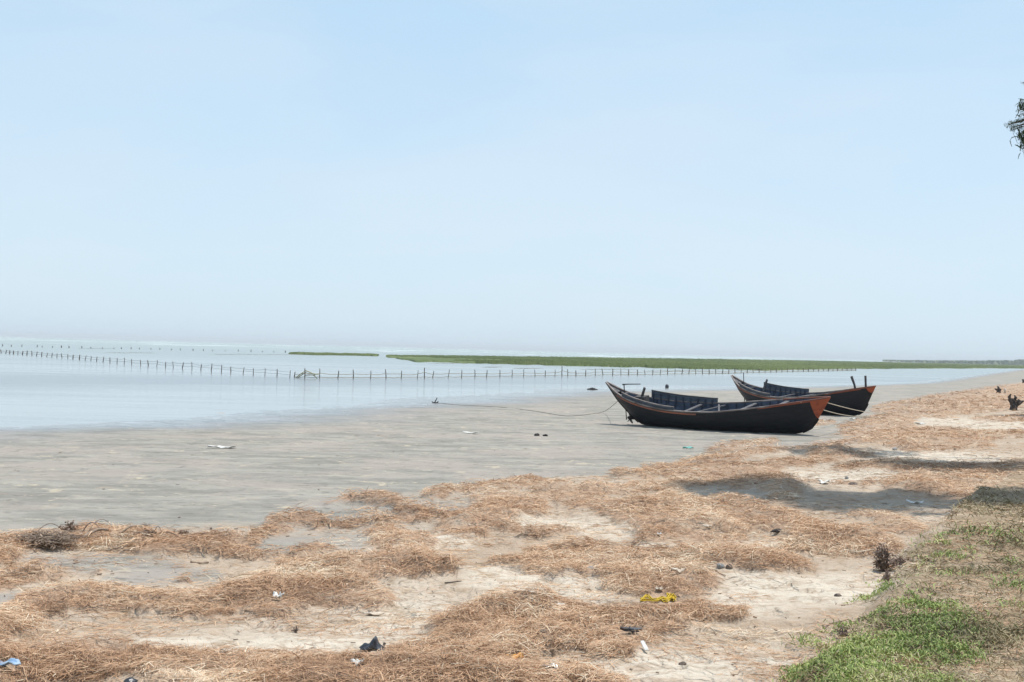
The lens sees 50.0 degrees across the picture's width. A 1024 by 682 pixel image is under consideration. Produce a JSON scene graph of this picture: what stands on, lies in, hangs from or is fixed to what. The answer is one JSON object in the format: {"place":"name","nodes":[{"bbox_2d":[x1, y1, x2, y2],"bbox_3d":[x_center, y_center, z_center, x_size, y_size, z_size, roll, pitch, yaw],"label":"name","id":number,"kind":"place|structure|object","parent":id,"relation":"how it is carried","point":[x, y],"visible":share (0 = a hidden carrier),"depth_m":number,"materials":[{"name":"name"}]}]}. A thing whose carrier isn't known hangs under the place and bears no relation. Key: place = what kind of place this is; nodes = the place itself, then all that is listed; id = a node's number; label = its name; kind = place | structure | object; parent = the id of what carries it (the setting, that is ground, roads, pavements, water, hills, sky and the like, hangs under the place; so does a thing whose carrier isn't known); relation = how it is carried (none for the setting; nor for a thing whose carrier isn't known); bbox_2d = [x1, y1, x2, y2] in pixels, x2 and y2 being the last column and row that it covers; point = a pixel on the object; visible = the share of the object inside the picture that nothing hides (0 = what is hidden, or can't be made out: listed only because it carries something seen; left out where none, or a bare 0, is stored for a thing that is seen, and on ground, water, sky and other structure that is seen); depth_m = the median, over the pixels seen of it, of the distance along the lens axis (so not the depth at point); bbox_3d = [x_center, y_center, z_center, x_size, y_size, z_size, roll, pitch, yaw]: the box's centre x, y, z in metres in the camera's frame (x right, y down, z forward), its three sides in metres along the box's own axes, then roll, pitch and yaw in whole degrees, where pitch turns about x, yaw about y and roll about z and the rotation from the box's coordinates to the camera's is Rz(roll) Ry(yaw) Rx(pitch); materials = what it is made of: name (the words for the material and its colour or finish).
{"place":"outdoors","nodes":[
{"label":"outdoors","id":0,"kind":"place"},
{"bbox_2d":[0,336,1016,428],"bbox_3d":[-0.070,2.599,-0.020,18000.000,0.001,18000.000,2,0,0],"label":"sea water","id":1,"kind":"structure","parent":0,"point":[43,390],"depth_m":95.11,"materials":[{"name":"liquid"}]},
{"bbox_2d":[2,344,285,352],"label":"fence posts","id":2,"kind":"object","parent":1,"relation":"in","point":[121,348],"visible":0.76,"depth_m":287.50,"materials":[{"name":"brown wood"}]},
{"bbox_2d":[0,349,290,377],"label":"fence","id":3,"kind":"object","parent":1,"relation":"in","point":[22,353],"visible":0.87,"depth_m":109.72,"materials":[{"name":"brown wood"}]},
{"bbox_2d":[294,368,855,377],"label":"fence","id":4,"kind":"object","parent":1,"relation":"in","point":[667,371],"visible":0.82,"depth_m":110.81,"materials":[{"name":"brown wood"}]},
{"bbox_2d":[295,370,318,378],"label":"bamboo prop","id":5,"kind":"object","parent":4,"relation":"attached to","point":[300,374],"visible":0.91,"depth_m":83.71,"materials":[{"name":"wood"}]},
{"bbox_2d":[288,352,1023,369],"bbox_3d":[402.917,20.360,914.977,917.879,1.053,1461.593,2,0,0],"label":"marsh grass","id":6,"kind":"structure","parent":1,"relation":"in","point":[736,364],"depth_m":273.14,"materials":[{"name":"green plant"}]},
{"bbox_2d":[0,369,1023,681],"bbox_3d":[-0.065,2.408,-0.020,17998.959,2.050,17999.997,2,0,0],"label":"beach ground","id":7,"kind":"structure","parent":0,"point":[118,473],"depth_m":15.55,"materials":[{"name":"beige sand"}]},
{"bbox_2d":[0,658,20,666],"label":"plastic scrap","id":8,"kind":"object","parent":7,"relation":"on","point":[13,661],"visible":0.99,"depth_m":6.00,"materials":[{"name":"blue plastic"}]},
{"bbox_2d":[3,529,96,548],"bbox_3d":[-4.954,2.104,11.639,1.020,0.190,0.752,2,0,0],"label":"dead shrub","id":9,"kind":"object","parent":7,"relation":"on","point":[40,538],"visible":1,"depth_m":11.61,"materials":[{"name":"brown plant"}]},
{"bbox_2d":[58,520,77,533],"bbox_3d":[-4.968,2.093,12.298,0.238,0.175,0.204,2,0,0],"label":"dead brush","id":10,"kind":"object","parent":7,"relation":"on","point":[69,526],"visible":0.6,"depth_m":12.28,"materials":[{"name":"brown plant"}]},
{"bbox_2d":[124,677,137,681],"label":"plastic lump","id":11,"kind":"object","parent":7,"relation":"on","point":[130,679],"visible":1,"depth_m":6.04,"materials":[{"name":"grey plastic"}]},
{"bbox_2d":[139,528,155,535],"bbox_3d":[-4.002,2.098,12.060,0.186,0.094,0.162,2,-1,-39],"label":"dead brush","id":12,"kind":"object","parent":7,"relation":"on","point":[148,532],"visible":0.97,"depth_m":12.04,"materials":[{"name":"brown plant"}]},
{"bbox_2d":[169,529,192,533],"bbox_3d":[-3.922,2.266,13.082,0.317,0.073,0.167,2,0,-20],"label":"dead shrub","id":13,"kind":"object","parent":7,"relation":"on","point":[181,531],"visible":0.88,"depth_m":13.05,"materials":[{"name":"brown plant"}]},
{"bbox_2d":[190,561,208,563],"bbox_3d":[-3.130,2.211,10.997,0.024,0.046,0.202,1,-1,44],"label":"driftwood stick","id":14,"kind":"object","parent":7,"relation":"on","point":[198,562],"visible":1,"depth_m":10.98,"materials":[{"name":"brown wood"}]},
{"bbox_2d":[207,445,236,447],"bbox_3d":[-6.778,2.470,25.665,0.711,0.063,0.178,2,0,0],"label":"white strip","id":15,"kind":"object","parent":7,"relation":"on","point":[221,446],"visible":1,"depth_m":25.63,"materials":[{"name":"plastic"}]},
{"bbox_2d":[273,591,283,599],"bbox_3d":[-1.882,2.046,8.827,0.090,0.072,0.072,2,0,0],"label":"paper scrap","id":16,"kind":"object","parent":7,"relation":"on","point":[279,596],"visible":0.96,"depth_m":8.82,"materials":[{"name":"white paper"}]},
{"bbox_2d":[350,658,363,665],"bbox_3d":[-0.913,1.894,6.479,0.085,0.042,0.042,2,0,-17],"label":"shell piece","id":17,"kind":"object","parent":7,"relation":"on","point":[352,660],"visible":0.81,"depth_m":6.47,"materials":[{"name":"white plastic"}]},
{"bbox_2d":[360,636,385,650],"bbox_3d":[-0.920,1.989,7.244,0.178,0.082,0.117,2,0,-6],"label":"plastic bag","id":18,"kind":"object","parent":7,"relation":"on","point":[374,643],"visible":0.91,"depth_m":7.21,"materials":[{"name":"black plastic"}]},
{"bbox_2d":[362,611,384,614],"bbox_3d":[-1.068,2.095,8.442,0.172,0.020,0.052,2,0,0],"label":"white strip","id":19,"kind":"object","parent":7,"relation":"on","point":[376,613],"visible":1,"depth_m":8.43,"materials":[{"name":"white plastic"}]},
{"bbox_2d":[0,384,1023,681],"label":"straw litter","id":20,"kind":"object","parent":7,"relation":"on","point":[440,656],"visible":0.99,"depth_m":9.31,"materials":[{"name":"brown plant"}]},
{"bbox_2d":[82,528,107,538],"bbox_3d":[-4.628,2.118,12.104,0.127,0.070,0.340,1,-1,27],"label":"dead branch","id":21,"kind":"object","parent":20,"relation":"on","point":[97,529],"visible":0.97,"depth_m":12.18,"materials":[{"name":"brown wood"}]},
{"bbox_2d":[121,525,141,532],"bbox_3d":[-4.160,2.059,12.023,0.237,0.083,0.037,2,-1,-40],"label":"dead branch","id":22,"kind":"object","parent":20,"relation":"on","point":[130,527],"visible":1,"depth_m":11.99,"materials":[{"name":"brown wood"}]},
{"bbox_2d":[504,652,523,659],"bbox_3d":[0.012,1.891,6.577,0.115,0.044,0.069,2,0,0],"label":"plastic scrap","id":23,"kind":"object","parent":7,"relation":"on","point":[516,657],"visible":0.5,"depth_m":6.57,"materials":[{"name":"plastic"}]},
{"bbox_2d":[442,401,617,415],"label":"mooring rope","id":24,"kind":"object","parent":7,"relation":"on","point":[530,410],"visible":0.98,"depth_m":45.42,"materials":[{"name":"fabric"}]},
{"bbox_2d":[541,663,558,669],"bbox_3d":[0.220,1.825,6.159,0.096,0.031,0.059,2,0,-17],"label":"foil wrapper","id":25,"kind":"object","parent":7,"relation":"on","point":[551,666],"visible":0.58,"depth_m":6.15,"materials":[{"name":"silver metal"}]},
{"bbox_2d":[620,626,641,631],"bbox_3d":[0.813,1.962,7.487,0.153,0.038,0.052,1,0,7],"label":"shoe sole","id":26,"kind":"object","parent":7,"relation":"on","point":[628,629],"visible":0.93,"depth_m":7.47,"materials":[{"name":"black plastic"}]},
{"bbox_2d":[640,640,648,650],"bbox_3d":[0.841,1.936,6.974,0.027,0.047,0.091,2,0,-17],"label":"plastic strip","id":27,"kind":"object","parent":7,"relation":"on","point":[644,645],"visible":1,"depth_m":6.97,"materials":[{"name":"white plastic"}]},
{"bbox_2d":[640,593,676,602],"bbox_3d":[1.183,2.087,8.870,0.300,0.066,0.308,1,0,7],"label":"yellow rope","id":28,"kind":"object","parent":7,"relation":"on","point":[664,599],"visible":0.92,"depth_m":8.85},
{"bbox_2d":[605,381,830,433],"bbox_3d":[6.542,2.180,35.894,7.868,1.497,1.824,1,8,34],"label":"wooden boat","id":29,"kind":"object","parent":7,"relation":"on","point":[783,416],"visible":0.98,"depth_m":35.30,"materials":[{"name":"brown wood"}]},
{"bbox_2d":[801,402,869,417],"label":"mooring rope","id":30,"kind":"object","parent":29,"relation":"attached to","point":[842,414],"visible":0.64,"depth_m":40.42,"materials":[{"name":"beige fabric"}]},
{"bbox_2d":[828,403,882,413],"bbox_3d":[12.507,2.431,39.056,0.026,0.853,12.087,1,-1,28],"label":"mooring rope","id":31,"kind":"object","parent":29,"relation":"attached to","point":[854,409],"visible":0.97,"depth_m":37.54,"materials":[{"name":"beige fabric"}]},
{"bbox_2d":[717,563,724,568],"bbox_3d":[1.913,2.062,10.064,0.072,0.053,0.052,1,0,24],"label":"stone","id":32,"kind":"object","parent":7,"relation":"on","point":[720,566],"visible":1,"depth_m":10.05,"materials":[{"name":"grey stone"}]},
{"bbox_2d":[725,564,732,568],"bbox_3d":[1.989,2.068,10.063,0.077,0.058,0.056,2,0,0],"label":"stone","id":33,"kind":"object","parent":7,"relation":"on","point":[728,566],"visible":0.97,"depth_m":10.04,"materials":[{"name":"grey stone"}]},
{"bbox_2d":[731,372,875,415],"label":"wooden boat","id":34,"kind":"object","parent":7,"relation":"on","point":[855,398],"visible":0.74,"depth_m":46.41,"materials":[{"name":"brown wood"}]},
{"bbox_2d":[836,625,850,639],"bbox_3d":[2.249,1.973,7.410,0.120,0.098,0.103,2,0,0],"label":"dead shrub","id":35,"kind":"object","parent":7,"relation":"on","point":[843,632],"visible":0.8,"depth_m":7.41,"materials":[{"name":"brown plant"}]},
{"bbox_2d":[866,542,897,571],"bbox_3d":[3.486,2.026,10.304,0.332,0.291,0.238,2,0,0],"label":"dead shrub","id":36,"kind":"object","parent":7,"relation":"on","point":[882,563],"visible":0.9,"depth_m":10.26,"materials":[{"name":"brown plant"}]},
{"bbox_2d":[881,570,890,580],"bbox_3d":[3.217,2.024,9.436,0.094,0.127,0.086,2,0,0],"label":"dead shrub","id":37,"kind":"object","parent":7,"relation":"on","point":[886,576],"visible":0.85,"depth_m":9.42,"materials":[{"name":"brown plant"}]},
{"bbox_2d":[888,555,913,567],"bbox_3d":[3.576,2.014,10.012,0.263,0.107,0.240,1,-1,34],"label":"dead shrub","id":38,"kind":"object","parent":7,"relation":"on","point":[899,561],"visible":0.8,"depth_m":10.01,"materials":[{"name":"brown plant"}]},
{"bbox_2d":[906,499,924,503],"bbox_3d":[5.704,2.275,15.524,0.249,0.048,0.074,1,-1,29],"label":"plastic scrap","id":39,"kind":"object","parent":7,"relation":"on","point":[916,502],"visible":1,"depth_m":15.52,"materials":[{"name":"white plastic"}]},
{"bbox_2d":[882,359,1023,364],"bbox_3d":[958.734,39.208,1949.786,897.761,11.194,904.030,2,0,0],"label":"distant woods","id":40,"kind":"object","parent":7,"relation":"on","point":[1011,362],"visible":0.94,"depth_m":1517.93,"materials":[{"name":"green plant"}]},
{"bbox_2d":[895,520,1023,637],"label":"green weeds","id":41,"kind":"object","parent":7,"relation":"on","point":[1012,582],"visible":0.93,"depth_m":10.04,"materials":[{"name":"green plant"}]},
{"bbox_2d":[1004,82,1023,157],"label":"casuarina tree","id":42,"kind":"object","parent":7,"relation":"on","point":[1021,133],"visible":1,"depth_m":15.02,"materials":[{"name":"green plant"}]},
{"bbox_2d":[1008,394,1023,409],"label":"tree stump","id":43,"kind":"object","parent":7,"relation":"on","point":[1014,403],"visible":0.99,"depth_m":49.60,"materials":[{"name":"brown wood"}]},
{"bbox_2d":[0,0,1023,360],"label":"sky","id":44,"kind":"structure","parent":0,"point":[833,179],"materials":[{"name":"blue"}]},
{"bbox_2d":[581,369,637,369],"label":"mud bar","id":45,"kind":"object","parent":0,"point":[605,369],"visible":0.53,"depth_m":162.91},
{"bbox_2d":[671,568,685,572],"bbox_3d":[1.477,2.029,9.735,0.142,0.048,0.071,2,0,-11],"label":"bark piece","id":46,"kind":"object","parent":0,"point":[677,570],"visible":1,"depth_m":9.72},
{"bbox_2d":[772,574,996,681],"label":"green grass","id":47,"kind":"structure","parent":0,"point":[854,649],"depth_m":6.42,"materials":[{"name":"green plant"}]},
{"bbox_2d":[776,485,1023,681],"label":"dry grass","id":48,"kind":"structure","parent":0,"point":[997,632],"depth_m":7.58,"materials":[{"name":"plant"}]}
]}

